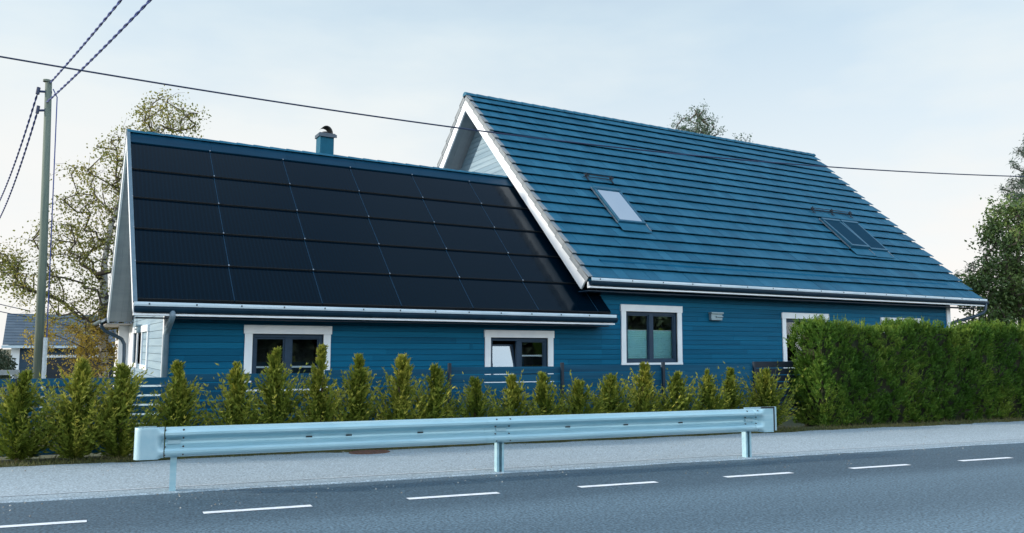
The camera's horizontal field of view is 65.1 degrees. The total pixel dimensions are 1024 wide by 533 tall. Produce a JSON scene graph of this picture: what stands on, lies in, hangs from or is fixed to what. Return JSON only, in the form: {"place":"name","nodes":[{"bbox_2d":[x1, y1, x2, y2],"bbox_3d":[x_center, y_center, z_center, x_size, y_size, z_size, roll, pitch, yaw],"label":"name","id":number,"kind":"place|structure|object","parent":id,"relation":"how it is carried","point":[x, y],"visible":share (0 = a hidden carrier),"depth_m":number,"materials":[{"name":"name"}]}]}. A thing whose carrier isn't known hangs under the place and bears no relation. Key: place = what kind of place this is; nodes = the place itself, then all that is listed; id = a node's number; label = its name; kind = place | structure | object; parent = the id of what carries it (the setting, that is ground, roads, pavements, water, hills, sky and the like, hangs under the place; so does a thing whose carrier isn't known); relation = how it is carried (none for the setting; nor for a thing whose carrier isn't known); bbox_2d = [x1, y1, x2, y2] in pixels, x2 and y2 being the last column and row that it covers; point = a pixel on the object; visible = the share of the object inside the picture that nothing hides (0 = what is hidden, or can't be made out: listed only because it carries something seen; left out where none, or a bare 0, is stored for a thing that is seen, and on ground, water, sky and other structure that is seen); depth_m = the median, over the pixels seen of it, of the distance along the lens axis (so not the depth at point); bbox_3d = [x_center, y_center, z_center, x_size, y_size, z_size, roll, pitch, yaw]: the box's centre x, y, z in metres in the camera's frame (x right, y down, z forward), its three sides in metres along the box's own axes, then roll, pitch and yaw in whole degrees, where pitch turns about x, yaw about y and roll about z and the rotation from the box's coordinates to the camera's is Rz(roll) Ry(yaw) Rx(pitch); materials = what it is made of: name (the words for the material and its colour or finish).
{"place":"outdoors","nodes":[
{"label":"outdoors","id":0,"kind":"place"},
{"bbox_2d":[1,313,132,387],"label":"garage","id":1,"kind":"structure","parent":0,"point":[14,330],"depth_m":44.39,"materials":[{"name":"metal"}]},
{"bbox_2d":[46,355,113,387],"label":"garage door","id":2,"kind":"structure","parent":1,"relation":"in","point":[50,373],"depth_m":44.38,"materials":[{"name":"white paint"}]},
{"bbox_2d":[0,443,1023,532],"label":"road","id":3,"kind":"structure","parent":0,"point":[931,490],"depth_m":8.01,"materials":[{"name":"grey asphalt"}]},
{"bbox_2d":[0,457,1010,527],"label":"road marking","id":4,"kind":"object","parent":3,"relation":"on","point":[47,523],"visible":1,"depth_m":8.34,"materials":[{"name":"paint"}]},
{"bbox_2d":[0,421,1023,502],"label":"pavement","id":5,"kind":"structure","parent":0,"point":[58,480],"depth_m":10.85,"materials":[{"name":"concrete"}]},
{"bbox_2d":[349,449,389,453],"bbox_3d":[-2.078,2.704,11.711,0.600,0.017,0.400,2,-6,-22],"label":"manhole cover","id":6,"kind":"object","parent":5,"relation":"on","point":[381,451],"visible":1,"depth_m":11.68,"materials":[{"name":"metal"}]},
{"bbox_2d":[133,406,776,490],"bbox_3d":[-0.051,2.233,9.988,8.454,0.750,0.234,2,-6,-22],"label":"guardrail","id":7,"kind":"object","parent":5,"relation":"on","point":[498,432],"visible":0.99,"depth_m":9.60,"materials":[{"name":"silver metal"}]},
{"bbox_2d":[2,424,1012,518],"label":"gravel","id":8,"kind":"structure","parent":5,"relation":"on","point":[468,458],"depth_m":10.52,"materials":[{"name":"grey gravel"}]},
{"bbox_2d":[0,438,1023,496],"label":"pavement edge line","id":9,"kind":"object","parent":5,"relation":"on","point":[475,469],"visible":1,"depth_m":9.99,"materials":[{"name":"white paint"}]},
{"bbox_2d":[0,56,1023,176],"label":"overhead wire","id":10,"kind":"object","parent":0,"point":[466,128],"visible":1,"depth_m":14.90,"materials":[{"name":"black metal"}]},
{"bbox_2d":[0,349,1023,502],"bbox_3d":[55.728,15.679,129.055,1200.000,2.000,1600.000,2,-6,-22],"label":"ground","id":11,"kind":"structure","parent":0,"point":[789,423],"depth_m":13.20,"materials":[{"name":"green plant"}]},
{"bbox_2d":[0,348,17,387],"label":"bush","id":12,"kind":"object","parent":11,"relation":"on","point":[4,357],"visible":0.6,"depth_m":33.40,"materials":[{"name":"green plant"}]},
{"bbox_2d":[0,370,19,378],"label":"rail","id":13,"kind":"object","parent":11,"relation":"on","point":[11,372],"visible":0.42,"depth_m":27.43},
{"bbox_2d":[31,79,57,417],"bbox_3d":[-11.868,-0.438,20.171,0.614,8.732,0.257,3,-7,-29],"label":"utility pole","id":14,"kind":"object","parent":11,"relation":"on","point":[40,353],"visible":0.82,"depth_m":20.19,"materials":[{"name":"grey wood"}]},
{"bbox_2d":[0,114,36,217],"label":"twisted cable","id":15,"kind":"object","parent":14,"relation":"attached to","point":[30,134],"visible":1,"depth_m":23.33,"materials":[{"name":"black rubber"}]},
{"bbox_2d":[0,94,37,200],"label":"twisted cable","id":16,"kind":"object","parent":14,"relation":"attached to","point":[25,131],"visible":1,"depth_m":23.33,"materials":[{"name":"black rubber"}]},
{"bbox_2d":[49,0,121,82],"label":"twisted cable","id":17,"kind":"object","parent":14,"relation":"attached to","point":[96,29],"visible":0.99,"depth_m":17.07,"materials":[{"name":"black rubber"}]},
{"bbox_2d":[46,0,151,101],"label":"twisted cable","id":18,"kind":"object","parent":14,"relation":"attached to","point":[110,40],"visible":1,"depth_m":15.93,"materials":[{"name":"black rubber"}]},
{"bbox_2d":[0,358,119,461],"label":"thuja","id":19,"kind":"object","parent":11,"relation":"on","point":[16,403],"visible":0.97,"depth_m":10.60,"materials":[{"name":"green plant"}]},
{"bbox_2d":[18,303,133,387],"bbox_3d":[-13.270,2.844,25.415,4.147,3.446,2.397,3,-7,-29],"label":"bush","id":20,"kind":"object","parent":11,"relation":"on","point":[88,344],"visible":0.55,"depth_m":25.20,"materials":[{"name":"yellow plant"}]},
{"bbox_2d":[15,356,170,459],"bbox_3d":[-5.885,1.939,10.965,1.938,1.437,1.468,-4,-7,36],"label":"thuja","id":21,"kind":"object","parent":11,"relation":"on","point":[72,446],"visible":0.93,"depth_m":10.81,"materials":[{"name":"green plant"}]},
{"bbox_2d":[0,85,211,396],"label":"birch tree","id":22,"kind":"object","parent":11,"relation":"on","point":[101,275],"visible":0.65,"depth_m":25.54,"materials":[{"name":"green plant"}]},
{"bbox_2d":[49,359,181,458],"bbox_3d":[-5.478,1.979,11.128,1.830,1.392,1.497,0,-6,0],"label":"thuja","id":23,"kind":"object","parent":11,"relation":"on","point":[124,444],"visible":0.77,"depth_m":11.02,"materials":[{"name":"green plant"}]},
{"bbox_2d":[126,360,219,451],"bbox_3d":[-4.857,2.015,11.463,1.360,1.391,1.440,1,-6,-11],"label":"thuja","id":24,"kind":"object","parent":11,"relation":"on","point":[181,390],"visible":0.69,"depth_m":11.38,"materials":[{"name":"green plant"}]},
{"bbox_2d":[189,361,272,425],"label":"thuja","id":25,"kind":"object","parent":11,"relation":"on","point":[236,383],"visible":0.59,"depth_m":11.64,"materials":[{"name":"green plant"}]},
{"bbox_2d":[211,346,320,424],"bbox_3d":[-3.568,1.974,11.997,1.313,1.587,1.833,-4,-7,36],"label":"thuja","id":26,"kind":"object","parent":11,"relation":"on","point":[276,382],"visible":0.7,"depth_m":11.91,"materials":[{"name":"green plant"}]},
{"bbox_2d":[283,343,381,422],"bbox_3d":[-2.808,1.977,12.248,1.262,1.636,1.633,-5,-8,44],"label":"thuja","id":27,"kind":"object","parent":11,"relation":"on","point":[319,409],"visible":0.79,"depth_m":12.11,"materials":[{"name":"green plant"}]},
{"bbox_2d":[305,353,409,421],"bbox_3d":[-2.359,2.072,12.428,1.740,1.484,1.218,2,-6,-22],"label":"thuja","id":28,"kind":"object","parent":11,"relation":"on","point":[359,377],"visible":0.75,"depth_m":12.41,"materials":[{"name":"green plant"}]},
{"bbox_2d":[0,361,803,459],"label":"slat fence","id":29,"kind":"object","parent":11,"relation":"on","point":[527,373],"visible":0.15,"depth_m":14.23,"materials":[{"name":"paint"}]},
{"bbox_2d":[363,353,461,420],"bbox_3d":[-1.618,2.093,12.646,1.742,1.492,1.329,-2,-6,22],"label":"thuja","id":30,"kind":"object","parent":11,"relation":"on","point":[400,384],"visible":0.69,"depth_m":12.64,"materials":[{"name":"green plant"}]},
{"bbox_2d":[405,363,474,418],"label":"thuja","id":31,"kind":"object","parent":11,"relation":"on","point":[437,399],"visible":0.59,"depth_m":12.86,"materials":[{"name":"green plant"}]},
{"bbox_2d":[442,371,511,417],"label":"thuja","id":32,"kind":"object","parent":11,"relation":"on","point":[473,399],"visible":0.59,"depth_m":13.07,"materials":[{"name":"green plant"}]},
{"bbox_2d":[477,369,555,416],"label":"thuja","id":33,"kind":"object","parent":11,"relation":"on","point":[513,394],"visible":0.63,"depth_m":13.26,"materials":[{"name":"green plant"}]},
{"bbox_2d":[500,371,574,415],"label":"thuja","id":34,"kind":"object","parent":11,"relation":"on","point":[543,389],"visible":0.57,"depth_m":13.47,"materials":[{"name":"green plant"}]},
{"bbox_2d":[92,92,988,423],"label":"house","id":35,"kind":"structure","parent":11,"relation":"on","point":[484,248],"depth_m":20.32,"materials":[{"name":"wood"}]},
{"bbox_2d":[131,327,139,367],"bbox_3d":[-9.189,2.054,20.441,0.795,1.000,1.340,3,-7,-29],"label":"window","id":36,"kind":"structure","parent":35,"relation":"in","point":[134,331],"depth_m":20.60,"materials":[{"name":"wood"}]},
{"bbox_2d":[139,324,149,369],"bbox_3d":[-8.297,1.834,18.226,0.145,1.000,1.490,3,-7,-29],"label":"window","id":37,"kind":"structure","parent":35,"relation":"in","point":[145,328],"depth_m":17.90,"materials":[{"name":"wood"}]},
{"bbox_2d":[243,325,331,390],"bbox_3d":[-4.680,1.873,16.450,1.760,1.310,0.795,3,-7,-29],"label":"window","id":38,"kind":"structure","parent":35,"relation":"in","point":[299,344],"depth_m":16.39,"materials":[{"name":"wood"}]},
{"bbox_2d":[484,330,553,382],"bbox_3d":[0.001,2.167,19.097,1.890,1.280,0.795,3,-7,-29],"label":"window","id":39,"kind":"structure","parent":35,"relation":"in","point":[503,348],"depth_m":18.87,"materials":[{"name":"wood"}]},
{"bbox_2d":[620,304,682,364],"bbox_3d":[3.448,1.836,21.101,2.040,1.600,0.795,3,-7,-29],"label":"window","id":40,"kind":"structure","parent":35,"relation":"in","point":[650,334],"depth_m":20.95,"materials":[{"name":"wood"}]},
{"bbox_2d":[781,312,828,367],"bbox_3d":[8.637,2.188,23.657,2.010,1.620,0.145,3,-7,-29],"label":"window","id":41,"kind":"structure","parent":35,"relation":"in","point":[787,318],"depth_m":23.38,"materials":[{"name":"wood"}]},
{"bbox_2d":[880,317,920,322],"bbox_3d":[12.534,2.441,25.802,2.040,1.570,0.045,3,-7,-29],"label":"window","id":42,"kind":"structure","parent":35,"relation":"in","point":[882,318],"depth_m":25.63,"materials":[{"name":"wood"}]},
{"bbox_2d":[549,370,634,414],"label":"thuja","id":43,"kind":"object","parent":11,"relation":"on","point":[579,395],"visible":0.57,"depth_m":13.66,"materials":[{"name":"green plant"}]},
{"bbox_2d":[568,372,643,412],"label":"thuja","id":44,"kind":"object","parent":11,"relation":"on","point":[609,386],"visible":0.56,"depth_m":14.01,"materials":[{"name":"green plant"}]},
{"bbox_2d":[591,361,691,412],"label":"thuja","id":45,"kind":"object","parent":11,"relation":"on","point":[644,403],"visible":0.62,"depth_m":14.28,"materials":[{"name":"green plant"}]},
{"bbox_2d":[649,368,714,411],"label":"thuja","id":46,"kind":"object","parent":11,"relation":"on","point":[676,376],"visible":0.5,"depth_m":14.47,"materials":[{"name":"green plant"}]},
{"bbox_2d":[667,99,751,141],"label":"leafy tree","id":47,"kind":"object","parent":11,"relation":"on","point":[702,126],"visible":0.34,"depth_m":37.98,"materials":[{"name":"green plant"}]},
{"bbox_2d":[685,368,735,410],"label":"thuja","id":48,"kind":"object","parent":11,"relation":"on","point":[710,402],"visible":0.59,"depth_m":14.64,"materials":[{"name":"green plant"}]},
{"bbox_2d":[714,367,759,409],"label":"thuja","id":49,"kind":"object","parent":11,"relation":"on","point":[731,378],"visible":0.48,"depth_m":14.98,"materials":[{"name":"green plant"}]},
{"bbox_2d":[718,362,820,426],"bbox_3d":[4.826,2.455,15.326,1.516,1.344,1.823,-5,-8,41],"label":"thuja","id":50,"kind":"object","parent":11,"relation":"on","point":[765,390],"visible":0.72,"depth_m":15.14,"materials":[{"name":"green plant"}]},
{"bbox_2d":[784,314,1023,426],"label":"hedge","id":51,"kind":"object","parent":11,"relation":"on","point":[908,370],"visible":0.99,"depth_m":16.82,"materials":[{"name":"green plant"}]},
{"bbox_2d":[954,185,1023,327],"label":"leafy tree","id":52,"kind":"object","parent":11,"relation":"on","point":[1006,304],"visible":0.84,"depth_m":33.77,"materials":[{"name":"green plant"}]},
{"bbox_2d":[954,134,1023,286],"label":"larch tree","id":53,"kind":"object","parent":11,"relation":"on","point":[1012,184],"visible":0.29,"depth_m":37.18,"materials":[{"name":"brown plant"}]},
{"bbox_2d":[0,0,1023,348],"label":"sky","id":54,"kind":"structure","parent":0,"point":[935,86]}
]}

